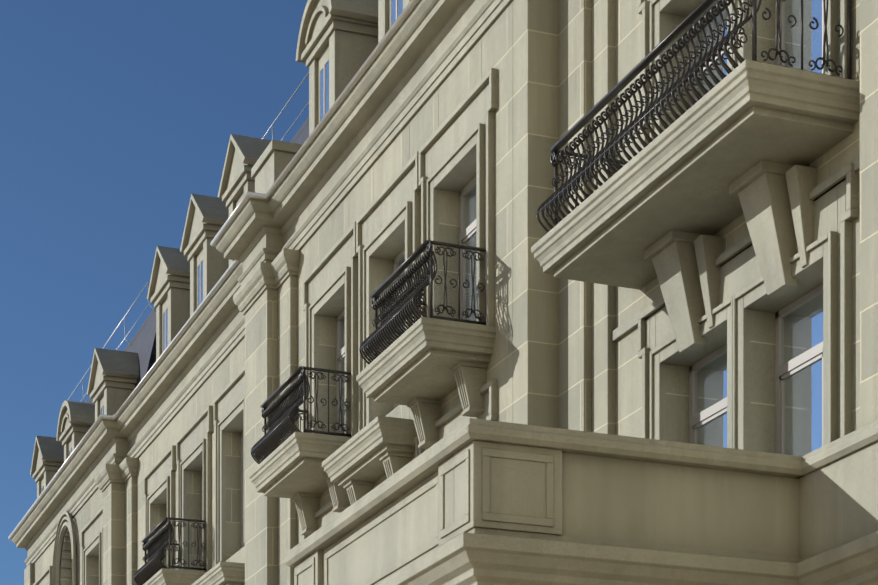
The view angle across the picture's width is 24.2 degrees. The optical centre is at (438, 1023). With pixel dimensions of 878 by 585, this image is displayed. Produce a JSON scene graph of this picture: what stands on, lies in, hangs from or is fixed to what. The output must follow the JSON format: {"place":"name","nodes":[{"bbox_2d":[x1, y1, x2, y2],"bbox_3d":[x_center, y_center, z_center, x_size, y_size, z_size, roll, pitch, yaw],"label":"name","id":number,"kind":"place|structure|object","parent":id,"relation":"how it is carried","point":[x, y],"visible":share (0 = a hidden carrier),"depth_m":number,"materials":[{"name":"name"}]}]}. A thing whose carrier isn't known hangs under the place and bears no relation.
{"place":"outdoors","nodes":[
{"label":"outdoors","id":0,"kind":"place"},
{"bbox_2d":[0,0,308,584],"label":"sky","id":1,"kind":"structure","parent":0,"point":[114,113],"materials":[{"name":"blue"}]},
{"bbox_3d":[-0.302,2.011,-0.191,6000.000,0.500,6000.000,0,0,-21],"label":"ground","id":2,"kind":"structure","parent":0,"visible":0},
{"bbox_2d":[24,0,877,584],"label":"walls","id":3,"kind":"structure","parent":2,"relation":"on","point":[560,358],"depth_m":24.59,"materials":[{"name":"stone"}]},
{"bbox_2d":[43,0,822,571],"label":"frames","id":4,"kind":"structure","parent":3,"relation":"on","point":[807,358],"depth_m":22.22,"materials":[{"name":"grey"}]},
{"bbox_2d":[42,0,822,545],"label":"glass","id":5,"kind":"object","parent":4,"relation":"in","point":[802,328],"visible":0.1,"depth_m":20.69,"materials":[{"name":"clear glass"}]},
{"bbox_2d":[12,0,877,584],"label":"trim","id":6,"kind":"structure","parent":3,"relation":"attached to","point":[470,490],"depth_m":21.57,"materials":[{"name":"stone"}]},
{"bbox_2d":[87,117,308,403],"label":"slate","id":7,"kind":"object","parent":6,"relation":"on","point":[143,343],"depth_m":46.73,"materials":[{"name":"grey stone"}]},
{"bbox_2d":[8,0,419,538],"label":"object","id":8,"kind":"object","parent":6,"relation":"on","point":[372,57],"visible":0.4,"depth_m":34.78,"materials":[{"name":"silver metal"}]},
{"bbox_2d":[134,0,850,584],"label":"iron","id":9,"kind":"object","parent":6,"relation":"on","point":[402,306],"visible":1,"depth_m":22.06,"materials":[{"name":"black metal"}]}
]}

